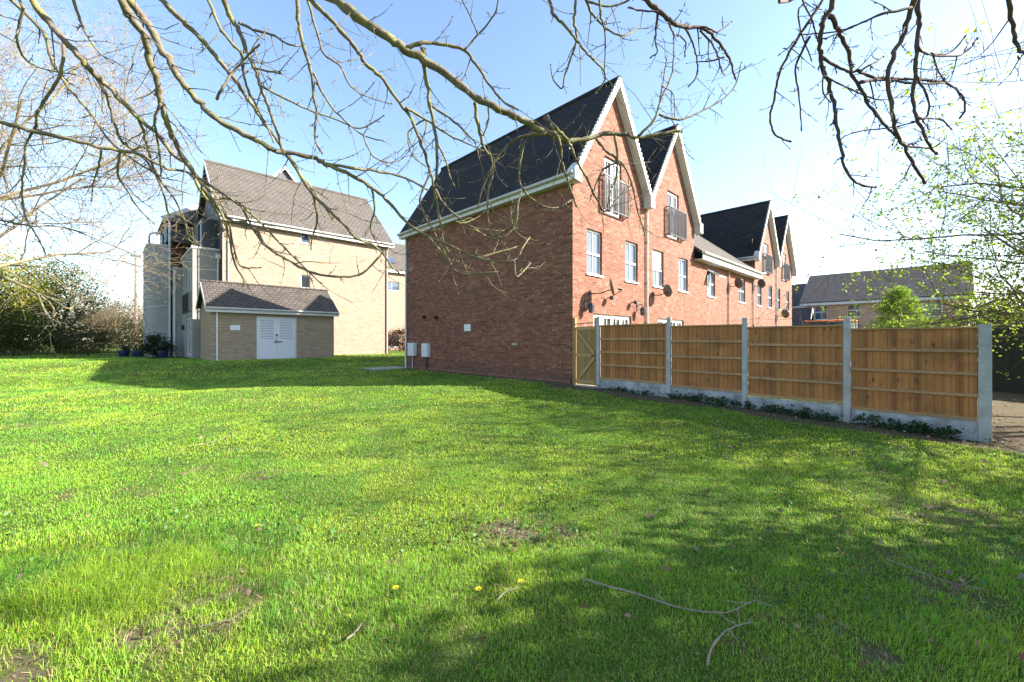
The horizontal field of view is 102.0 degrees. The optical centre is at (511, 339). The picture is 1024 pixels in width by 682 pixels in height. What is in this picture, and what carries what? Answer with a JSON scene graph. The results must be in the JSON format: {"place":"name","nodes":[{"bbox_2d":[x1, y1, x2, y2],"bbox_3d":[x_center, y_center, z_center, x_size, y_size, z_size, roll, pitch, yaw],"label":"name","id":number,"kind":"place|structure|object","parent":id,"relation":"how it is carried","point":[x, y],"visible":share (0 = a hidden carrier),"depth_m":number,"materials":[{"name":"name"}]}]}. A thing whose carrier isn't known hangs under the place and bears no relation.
{"place":"outdoors","nodes":[
{"label":"outdoors","id":0,"kind":"place"},
{"bbox_2d":[363,366,406,369],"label":"path","id":1,"kind":"structure","parent":0,"point":[384,368],"depth_m":18.67,"materials":[{"name":"grey concrete"}]},
{"bbox_2d":[0,340,1023,681],"bbox_3d":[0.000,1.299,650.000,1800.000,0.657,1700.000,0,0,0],"label":"ground","id":2,"kind":"structure","parent":0,"point":[1008,428],"depth_m":3.50,"materials":[{"name":"green plant"}]},
{"bbox_2d":[0,272,56,353],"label":"evergreen shrub","id":3,"kind":"object","parent":2,"relation":"on","point":[2,315],"visible":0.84,"depth_m":25.87,"materials":[{"name":"green plant"}]},
{"bbox_2d":[0,131,87,304],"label":"bare tree","id":4,"kind":"object","parent":2,"relation":"on","point":[16,258],"visible":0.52,"depth_m":23.27,"materials":[{"name":"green plant"}]},
{"bbox_2d":[0,230,92,353],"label":"evergreen shrub","id":5,"kind":"object","parent":2,"relation":"on","point":[24,293],"visible":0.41,"depth_m":29.01,"materials":[{"name":"green plant"}]},
{"bbox_2d":[0,312,93,354],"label":"evergreen shrub","id":6,"kind":"object","parent":2,"relation":"on","point":[22,348],"visible":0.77,"depth_m":27.05,"materials":[{"name":"green plant"}]},
{"bbox_2d":[2,248,105,351],"bbox_3d":[-40.275,-2.768,34.477,10.122,9.776,10.312,0,0,-13],"label":"bare bush","id":7,"kind":"object","parent":2,"relation":"on","point":[48,298],"visible":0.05,"depth_m":33.98,"materials":[{"name":"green plant"}]},
{"bbox_2d":[0,239,125,352],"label":"evergreen shrub","id":8,"kind":"object","parent":2,"relation":"on","point":[67,275],"visible":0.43,"depth_m":31.16,"materials":[{"name":"green plant"}]},
{"bbox_2d":[1,287,142,346],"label":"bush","id":9,"kind":"object","parent":2,"relation":"on","point":[111,310],"visible":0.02,"depth_m":54.95,"materials":[{"name":"brown plant"}]},
{"bbox_2d":[36,322,121,354],"bbox_3d":[-28.915,0.016,27.639,5.568,2.374,3.192,0,0,0],"label":"evergreen shrub","id":10,"kind":"object","parent":2,"relation":"on","point":[68,342],"visible":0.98,"depth_m":27.36,"materials":[{"name":"green plant"}]},
{"bbox_2d":[18,257,142,345],"bbox_3d":[-37.516,-2.957,35.869,9.427,9.913,9.910,0,0,0],"label":"bare bush","id":11,"kind":"object","parent":2,"relation":"on","point":[86,307],"visible":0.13,"depth_m":36.35,"materials":[{"name":"brown plant"}]},
{"bbox_2d":[29,255,142,351],"bbox_3d":[-32.933,-2.429,33.287,9.675,8.796,7.843,0,0,0],"label":"bare bush","id":12,"kind":"object","parent":2,"relation":"on","point":[98,320],"visible":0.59,"depth_m":33.07,"materials":[{"name":"brown plant"}]},
{"bbox_2d":[76,277,142,347],"bbox_3d":[-34.496,-2.265,37.917,7.937,9.364,8.350,0,0,30],"label":"bare bush","id":13,"kind":"object","parent":2,"relation":"on","point":[124,315],"visible":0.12,"depth_m":37.26,"materials":[{"name":"brown plant"}]},
{"bbox_2d":[83,314,142,350],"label":"evergreen shrub","id":14,"kind":"object","parent":2,"relation":"on","point":[119,335],"visible":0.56,"depth_m":33.50,"materials":[{"name":"green plant"}]},
{"bbox_2d":[0,0,245,324],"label":"bare tree","id":15,"kind":"object","parent":2,"relation":"on","point":[8,142],"visible":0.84,"depth_m":16.56,"materials":[{"name":"brown plant"}]},
{"bbox_2d":[115,345,130,356],"bbox_3d":[-23.858,0.694,25.481,0.908,0.757,0.860,0,0,0],"label":"plant pot","id":16,"kind":"object","parent":2,"relation":"on","point":[124,352],"visible":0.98,"depth_m":25.32,"materials":[{"name":"blue ceramic"}]},
{"bbox_2d":[130,251,141,349],"bbox_3d":[-33.550,-3.317,37.000,1.000,9.200,0.260,0,0,0],"label":"telegraph pole","id":17,"kind":"object","parent":2,"relation":"on","point":[136,279],"visible":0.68,"depth_m":36.94,"materials":[{"name":"brown wood"}]},
{"bbox_2d":[130,344,143,356],"bbox_3d":[-22.810,0.654,25.369,0.972,0.844,0.858,0,0,0],"label":"plant pot","id":18,"kind":"object","parent":2,"relation":"on","point":[135,353],"visible":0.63,"depth_m":25.19,"materials":[{"name":"blue ceramic"}]},
{"bbox_2d":[135,329,176,356],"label":"garden shrub","id":19,"kind":"object","parent":2,"relation":"on","point":[153,341],"visible":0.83,"depth_m":24.41,"materials":[{"name":"green plant"}]},
{"bbox_2d":[155,343,168,357],"bbox_3d":[-20.462,0.624,24.296,0.703,0.872,0.866,0,0,-27],"label":"plant pot","id":20,"kind":"object","parent":2,"relation":"on","point":[161,353],"visible":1,"depth_m":24.14,"materials":[{"name":"blue ceramic"}]},
{"bbox_2d":[200,605,253,626],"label":"fallen branch","id":21,"kind":"object","parent":2,"relation":"on","point":[223,620],"visible":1,"depth_m":2.31,"materials":[{"name":"beige wood"}]},
{"bbox_2d":[195,279,339,360],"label":"brick shed","id":22,"kind":"structure","parent":2,"relation":"on","point":[268,331],"depth_m":21.54,"materials":[{"name":"beige brick"}]},
{"bbox_2d":[230,325,239,329],"bbox_3d":[-13.627,-0.590,20.421,0.400,0.240,0.021,0,0,-44],"label":"wall sign","id":23,"kind":"object","parent":22,"relation":"attached to","point":[234,327],"visible":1,"depth_m":20.41,"materials":[{"name":"white plastic"}]},
{"bbox_2d":[258,318,276,358],"bbox_3d":[-12.660,-0.078,21.450,0.879,2.085,0.050,0,0,-44],"label":"door","id":24,"kind":"structure","parent":22,"relation":"in","point":[267,327],"depth_m":21.44,"materials":[{"name":"white plastic"}]},
{"bbox_2d":[277,318,294,357],"bbox_3d":[-12.021,-0.078,22.070,0.879,2.085,0.050,0,0,-44],"label":"door","id":25,"kind":"structure","parent":22,"relation":"in","point":[285,327],"depth_m":22.06,"materials":[{"name":"white plastic"}]},
{"bbox_2d":[143,159,394,357],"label":"apartment block","id":26,"kind":"structure","parent":2,"relation":"on","point":[361,324],"depth_m":25.86,"materials":[{"name":"brick"}]},
{"bbox_2d":[187,267,190,314],"bbox_3d":[-18.389,-2.780,23.690,0.050,2.694,2.294,0,0,-44],"label":"french window","id":27,"kind":"structure","parent":26,"relation":"in","point":[188,271],"depth_m":23.84,"materials":[{"name":"white plastic"}]},
{"bbox_2d":[187,317,190,355],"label":"french window","id":28,"kind":"structure","parent":26,"relation":"in","point":[188,319],"depth_m":23.84,"materials":[{"name":"glass"}]},
{"bbox_2d":[197,220,201,246],"bbox_3d":[-18.086,-5.955,23.985,0.049,1.650,1.300,0,0,-44],"label":"balcony door","id":29,"kind":"structure","parent":26,"relation":"in","point":[199,228],"depth_m":23.76,"materials":[{"name":"grey glass"}]},
{"bbox_2d":[300,234,309,244],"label":"window","id":30,"kind":"structure","parent":26,"relation":"in","point":[305,239],"depth_m":25.60,"materials":[{"name":"white plastic"}]},
{"bbox_2d":[301,275,309,287],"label":"window","id":31,"kind":"structure","parent":26,"relation":"in","point":[303,277],"depth_m":25.60,"materials":[{"name":"white plastic"}]},
{"bbox_2d":[346,620,369,639],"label":"fallen branch","id":32,"kind":"object","parent":2,"relation":"on","point":[352,634],"visible":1,"depth_m":2.23,"materials":[{"name":"beige wood"}]},
{"bbox_2d":[0,0,764,350],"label":"tree","id":33,"kind":"object","parent":2,"relation":"on","point":[346,8],"visible":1,"depth_m":2.50,"materials":[{"name":"brown plant"}]},
{"bbox_2d":[388,243,404,349],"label":"block","id":34,"kind":"structure","parent":2,"relation":"on","point":[396,304],"depth_m":41.34,"materials":[{"name":"brick"}]},
{"bbox_2d":[388,281,399,291],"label":"window","id":35,"kind":"structure","parent":34,"relation":"in","point":[392,286],"depth_m":41.07,"materials":[{"name":"white plastic"}]},
{"bbox_2d":[388,326,404,350],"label":"red shrub","id":36,"kind":"object","parent":2,"relation":"on","point":[392,339],"visible":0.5,"depth_m":39.40,"materials":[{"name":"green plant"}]},
{"bbox_2d":[496,584,519,600],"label":"fallen branch","id":37,"kind":"object","parent":2,"relation":"on","point":[506,591],"visible":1,"depth_m":2.60,"materials":[{"name":"beige wood"}]},
{"bbox_2d":[0,404,1023,647],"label":"broadleaf weeds","id":38,"kind":"object","parent":2,"relation":"on","point":[875,611],"visible":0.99,"depth_m":3.65,"materials":[{"name":"green plant"}]},
{"bbox_2d":[0,416,1023,681],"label":"thatch","id":39,"kind":"object","parent":2,"relation":"on","point":[482,636],"visible":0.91,"depth_m":2.58,"materials":[{"name":"brown plant"}]},
{"bbox_2d":[16,397,1023,675],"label":"fallen leaves","id":40,"kind":"object","parent":2,"relation":"on","point":[666,569],"visible":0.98,"depth_m":4.40,"materials":[{"name":"brown plant"}]},
{"bbox_2d":[397,75,652,383],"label":"terraced house","id":41,"kind":"structure","parent":2,"relation":"on","point":[524,330],"depth_m":14.21,"materials":[{"name":"red brick"}]},
{"bbox_2d":[407,343,416,368],"bbox_3d":[-4.500,0.760,18.616,0.200,1.220,0.520,0,0,-44],"label":"meter box","id":42,"kind":"object","parent":41,"relation":"attached to","point":[412,349],"visible":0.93,"depth_m":18.49,"materials":[{"name":"white plastic"}]},
{"bbox_2d":[407,344,412,354],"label":"door","id":43,"kind":"structure","parent":42,"relation":"in","point":[409,346],"depth_m":18.57,"materials":[{"name":"white plastic"}]},
{"bbox_2d":[421,343,429,369],"bbox_3d":[-3.713,0.765,17.804,0.200,1.210,0.460,0,0,-44],"label":"meter box","id":44,"kind":"object","parent":41,"relation":"attached to","point":[425,349],"visible":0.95,"depth_m":17.68,"materials":[{"name":"white plastic"}]},
{"bbox_2d":[421,345,426,355],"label":"door","id":45,"kind":"structure","parent":44,"relation":"in","point":[423,347],"depth_m":17.74,"materials":[{"name":"white plastic"}]},
{"bbox_2d":[464,324,470,330],"bbox_3d":[-1.707,-0.460,15.863,0.021,0.260,0.380,0,0,-44],"label":"wall sign","id":46,"kind":"object","parent":41,"relation":"attached to","point":[467,327],"visible":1,"depth_m":15.85,"materials":[{"name":"white plastic"}]},
{"bbox_2d":[584,299,594,312],"bbox_3d":[2.350,-1.021,12.584,0.212,0.422,0.313,0,0,-44],"label":"wall lantern","id":47,"kind":"object","parent":41,"relation":"attached to","point":[591,305],"depth_m":12.51,"materials":[{"name":"black metal"}]},
{"bbox_2d":[586,229,603,277],"bbox_3d":[2.570,-2.713,13.070,0.890,1.446,0.165,0,0,-44],"label":"window","id":48,"kind":"structure","parent":41,"relation":"in","point":[593,238],"depth_m":13.16,"materials":[{"name":"white plastic"}]},
{"bbox_2d":[589,279,621,296],"bbox_3d":[2.902,-1.596,12.780,0.951,0.533,0.433,0,0,30],"label":"satellite dish","id":49,"kind":"object","parent":41,"relation":"attached to","point":[611,289],"visible":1,"depth_m":12.66,"materials":[{"name":"black metal"}]},
{"bbox_2d":[593,314,628,325],"bbox_3d":[3.313,0.252,13.862,2.292,2.136,0.062,0,0,-44],"label":"french door","id":50,"kind":"structure","parent":41,"relation":"in","point":[605,319],"depth_m":13.82,"materials":[{"name":"white plastic"}]},
{"bbox_2d":[605,157,619,218],"bbox_3d":[3.322,-5.038,13.838,1.012,1.876,0.110,0,0,-44],"label":"french door","id":51,"kind":"structure","parent":41,"relation":"in","point":[611,171],"depth_m":13.86,"materials":[{"name":"white plastic"}]},
{"bbox_2d":[625,241,638,283],"bbox_3d":[4.189,-2.713,14.638,0.920,1.446,0.165,0,0,-44],"label":"window","id":52,"kind":"structure","parent":41,"relation":"in","point":[630,248],"depth_m":14.74,"materials":[{"name":"white plastic"}]},
{"bbox_2d":[636,304,645,315],"bbox_3d":[4.598,-1.061,14.763,0.212,0.422,0.313,0,0,-44],"label":"wall lantern","id":53,"kind":"object","parent":41,"relation":"attached to","point":[642,310],"depth_m":14.69,"materials":[{"name":"black metal"}]},
{"bbox_2d":[596,384,633,391],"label":"weed","id":54,"kind":"object","parent":2,"relation":"on","point":[618,388],"visible":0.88,"depth_m":11.02,"materials":[{"name":"green plant"}]},
{"bbox_2d":[619,388,663,396],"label":"weed","id":55,"kind":"object","parent":2,"relation":"on","point":[642,391],"visible":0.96,"depth_m":10.46,"materials":[{"name":"green plant"}]},
{"bbox_2d":[638,124,702,325],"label":"terraced house","id":56,"kind":"structure","parent":2,"relation":"on","point":[672,214],"depth_m":16.72,"materials":[{"name":"red brick"}]},
{"bbox_2d":[652,250,662,288],"bbox_3d":[5.618,-2.713,16.022,0.940,1.446,0.165,0,0,-44],"label":"window","id":57,"kind":"structure","parent":56,"relation":"in","point":[657,256],"depth_m":16.15,"materials":[{"name":"white plastic"}]},
{"bbox_2d":[652,284,672,297],"bbox_3d":[5.713,-1.833,15.698,0.730,0.505,0.380,0,0,22],"label":"satellite dish","id":58,"kind":"object","parent":56,"relation":"attached to","point":[667,290],"visible":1,"depth_m":15.59,"materials":[{"name":"black metal"}]},
{"bbox_2d":[658,319,681,325],"bbox_3d":[6.394,0.252,16.847,2.292,2.136,0.062,0,0,-44],"label":"french door","id":59,"kind":"structure","parent":56,"relation":"in","point":[674,322],"depth_m":17.12,"materials":[{"name":"white plastic"}]},
{"bbox_2d":[668,192,676,239],"bbox_3d":[6.516,-5.038,16.965,0.992,1.876,0.062,0,0,-44],"label":"french door","id":60,"kind":"structure","parent":56,"relation":"in","point":[672,199],"depth_m":16.98,"materials":[{"name":"white plastic"}]},
{"bbox_2d":[678,258,688,293],"bbox_3d":[7.226,-2.713,17.583,0.960,1.446,0.165,0,0,-44],"label":"window","id":61,"kind":"structure","parent":56,"relation":"in","point":[682,263],"depth_m":17.73,"materials":[{"name":"white plastic"}]},
{"bbox_2d":[581,577,778,612],"bbox_3d":[0.989,1.567,2.528,1.139,0.043,0.186,0,0,14],"label":"fallen branch","id":62,"kind":"object","parent":2,"relation":"on","point":[664,602],"visible":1,"depth_m":2.49,"materials":[{"name":"grey wood"}]},
{"bbox_2d":[666,391,699,400],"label":"weed","id":63,"kind":"object","parent":2,"relation":"on","point":[674,396],"visible":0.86,"depth_m":9.74,"materials":[{"name":"green plant"}]},
{"bbox_2d":[678,393,714,404],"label":"weed","id":64,"kind":"object","parent":2,"relation":"on","point":[692,397],"visible":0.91,"depth_m":9.50,"materials":[{"name":"green plant"}]},
{"bbox_2d":[694,238,738,324],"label":"terraced house","id":65,"kind":"structure","parent":2,"relation":"on","point":[713,268],"depth_m":19.72,"materials":[{"name":"red brick"}]},
{"bbox_2d":[707,270,715,298],"bbox_3d":[9.438,-2.663,19.727,1.020,1.346,0.165,0,0,-44],"label":"window","id":66,"kind":"structure","parent":65,"relation":"in","point":[709,275],"depth_m":19.76,"materials":[{"name":"white plastic"}]},
{"bbox_2d":[694,234,763,326],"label":"terraced house","id":67,"kind":"structure","parent":2,"relation":"on","point":[742,301],"depth_m":23.00,"materials":[{"name":"red brick"}]},
{"bbox_2d":[730,278,742,287],"bbox_3d":[11.553,-2.906,21.383,0.642,0.532,0.420,0,0,28],"label":"satellite dish","id":68,"kind":"object","parent":67,"relation":"attached to","point":[738,282],"visible":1,"depth_m":21.25,"materials":[{"name":"black metal"}]},
{"bbox_2d":[739,279,745,303],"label":"window","id":69,"kind":"structure","parent":67,"relation":"in","point":[741,290],"depth_m":23.00,"materials":[{"name":"white plastic"}]},
{"bbox_2d":[754,279,765,287],"bbox_3d":[14.440,-3.266,24.195,0.627,0.532,0.420,0,0,27],"label":"satellite dish","id":70,"kind":"object","parent":67,"relation":"attached to","point":[761,283],"visible":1,"depth_m":24.08,"materials":[{"name":"black metal"}]},
{"bbox_2d":[706,609,752,665],"bbox_3d":[1.118,1.569,2.212,0.184,0.045,0.543,0,0,45],"label":"fallen branch","id":71,"kind":"object","parent":2,"relation":"on","point":[712,646],"visible":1,"depth_m":2.22,"materials":[{"name":"grey wood"}]},
{"bbox_2d":[708,396,755,408],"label":"weed","id":72,"kind":"object","parent":2,"relation":"on","point":[730,402],"visible":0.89,"depth_m":9.03,"materials":[{"name":"green plant"}]},
{"bbox_2d":[694,200,779,325],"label":"terraced house","id":73,"kind":"structure","parent":2,"relation":"on","point":[746,234],"depth_m":25.98,"materials":[{"name":"red brick"}]},
{"bbox_2d":[757,283,761,306],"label":"window","id":74,"kind":"structure","parent":73,"relation":"in","point":[758,288],"depth_m":25.16,"materials":[{"name":"white plastic"}]},
{"bbox_2d":[764,244,766,273],"bbox_3d":[15.830,-5.038,25.991,0.992,1.876,0.062,0,0,-44],"label":"french door","id":75,"kind":"structure","parent":73,"relation":"in","point":[765,246],"depth_m":26.14,"materials":[{"name":"white plastic"}]},
{"bbox_2d":[768,286,772,308],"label":"window","id":76,"kind":"structure","parent":73,"relation":"in","point":[769,288],"depth_m":26.78,"materials":[{"name":"white plastic"}]},
{"bbox_2d":[731,401,801,414],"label":"weed","id":77,"kind":"object","parent":2,"relation":"on","point":[768,407],"visible":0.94,"depth_m":8.46,"materials":[{"name":"green plant"}]},
{"bbox_2d":[774,215,796,325],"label":"terraced house","id":78,"kind":"structure","parent":2,"relation":"on","point":[785,268],"depth_m":28.80,"materials":[{"name":"red brick"}]},
{"bbox_2d":[777,289,779,309],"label":"window","id":79,"kind":"structure","parent":78,"relation":"in","point":[777,289],"depth_m":28.11,"materials":[{"name":"white plastic"}]},
{"bbox_2d":[777,309,788,317],"bbox_3d":[18.053,-1.730,27.636,0.731,0.597,0.473,0,0,28],"label":"satellite dish","id":80,"kind":"object","parent":78,"relation":"attached to","point":[785,312],"visible":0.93,"depth_m":27.50,"materials":[{"name":"black metal"}]},
{"bbox_2d":[782,254,784,280],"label":"french door","id":81,"kind":"structure","parent":78,"relation":"in","point":[783,256],"depth_m":29.02,"materials":[{"name":"white plastic"}]},
{"bbox_2d":[786,292,789,311],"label":"window","id":82,"kind":"structure","parent":78,"relation":"in","point":[786,292],"depth_m":29.78,"materials":[{"name":"white plastic"}]},
{"bbox_2d":[596,316,991,442],"bbox_3d":[4.920,0.795,9.042,0.110,2.890,7.270,0,0,-44],"label":"garden fence","id":83,"kind":"object","parent":2,"relation":"on","point":[928,375],"visible":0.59,"depth_m":7.97,"materials":[{"name":"wood"}]},
{"bbox_2d":[573,318,595,387],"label":"garden gate","id":84,"kind":"structure","parent":83,"relation":"attached to","point":[584,354],"depth_m":11.94,"materials":[{"name":"brown wood"}]},
{"bbox_2d":[775,404,812,417],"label":"weed","id":85,"kind":"object","parent":2,"relation":"on","point":[801,413],"visible":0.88,"depth_m":8.07,"materials":[{"name":"green plant"}]},
{"bbox_2d":[792,283,806,307],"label":"roof","id":86,"kind":"structure","parent":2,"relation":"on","point":[796,296],"depth_m":48.39,"materials":[{"name":"tile"}]},
{"bbox_2d":[792,307,814,325],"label":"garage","id":87,"kind":"structure","parent":2,"relation":"on","point":[806,314],"depth_m":39.89,"materials":[{"name":"grey brick"}]},
{"bbox_2d":[784,409,862,422],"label":"weed","id":88,"kind":"object","parent":2,"relation":"on","point":[827,417],"visible":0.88,"depth_m":7.76,"materials":[{"name":"green plant"}]},
{"bbox_2d":[628,0,1023,213],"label":"tree","id":89,"kind":"object","parent":2,"relation":"on","point":[915,5],"visible":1,"depth_m":2.19,"materials":[{"name":"brown plant"}]},
{"bbox_2d":[736,1,1023,379],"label":"hawthorn","id":90,"kind":"object","parent":2,"relation":"on","point":[991,234],"visible":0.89,"depth_m":9.07,"materials":[{"name":"green plant"}]},
{"bbox_2d":[799,263,974,327],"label":"detached house","id":91,"kind":"structure","parent":2,"relation":"on","point":[840,301],"depth_m":39.11,"materials":[{"name":"beige brick"}]},
{"bbox_2d":[815,306,827,319],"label":"window","id":92,"kind":"structure","parent":91,"relation":"in","point":[819,314],"depth_m":41.07,"materials":[{"name":"white plastic"}]},
{"bbox_2d":[847,304,860,317],"bbox_3d":[32.301,-2.703,39.181,0.165,1.246,1.060,0,0,-44],"label":"window","id":93,"kind":"structure","parent":91,"relation":"in","point":[851,308],"depth_m":39.24,"materials":[{"name":"white plastic"}]},
{"bbox_2d":[922,302,941,316],"bbox_3d":[35.920,-2.553,35.447,0.165,1.246,1.260,0,0,-44],"label":"window","id":94,"kind":"structure","parent":91,"relation":"in","point":[925,304],"depth_m":35.52,"materials":[{"name":"white plastic"}]},
{"bbox_2d":[853,413,926,431],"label":"weed","id":95,"kind":"object","parent":2,"relation":"on","point":[872,424],"visible":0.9,"depth_m":7.21,"materials":[{"name":"green plant"}]},
{"bbox_2d":[868,285,935,327],"bbox_3d":[19.479,-0.510,21.044,3.900,4.684,3.730,0,0,36],"label":"conifer","id":96,"kind":"object","parent":2,"relation":"on","point":[897,291],"visible":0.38,"depth_m":20.82,"materials":[{"name":"green plant"}]},
{"bbox_2d":[882,420,963,435],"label":"weed","id":97,"kind":"object","parent":2,"relation":"on","point":[901,428],"visible":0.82,"depth_m":6.91,"materials":[{"name":"green plant"}]},
{"bbox_2d":[886,558,990,590],"bbox_3d":[2.837,1.564,2.774,0.502,0.054,0.179,0,0,45],"label":"fallen branch","id":98,"kind":"object","parent":2,"relation":"on","point":[935,577],"visible":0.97,"depth_m":2.77,"materials":[{"name":"grey wood"}]},
{"bbox_2d":[903,422,1002,443],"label":"weed","id":99,"kind":"object","parent":2,"relation":"on","point":[944,430],"visible":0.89,"depth_m":6.65,"materials":[{"name":"green plant"}]},
{"bbox_2d":[903,275,1023,327],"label":"dark shrub","id":100,"kind":"object","parent":2,"relation":"on","point":[999,320],"visible":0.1,"depth_m":16.65,"materials":[{"name":"green plant"}]},
{"bbox_2d":[977,327,1023,393],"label":"boarded fence","id":101,"kind":"object","parent":2,"relation":"on","point":[1007,361],"visible":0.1,"depth_m":11.50,"materials":[{"name":"black wood"}]},
{"bbox_2d":[999,250,1023,327],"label":"dark shrub","id":102,"kind":"object","parent":2,"relation":"on","point":[1017,284],"visible":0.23,"depth_m":12.29,"materials":[{"name":"green plant"}]},
{"bbox_2d":[0,0,1023,339],"label":"sky","id":103,"kind":"structure","parent":0,"point":[517,48],"materials":[{"name":"blue"}]},
{"bbox_2d":[804,318,858,327],"bbox_3d":[19.252,0.045,25.000,3.012,2.551,1.956,0,0,0],"label":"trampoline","id":104,"kind":"object","parent":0,"point":[829,322],"visible":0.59,"depth_m":24.33,"materials":[{"name":"orange plastic"}]}
]}

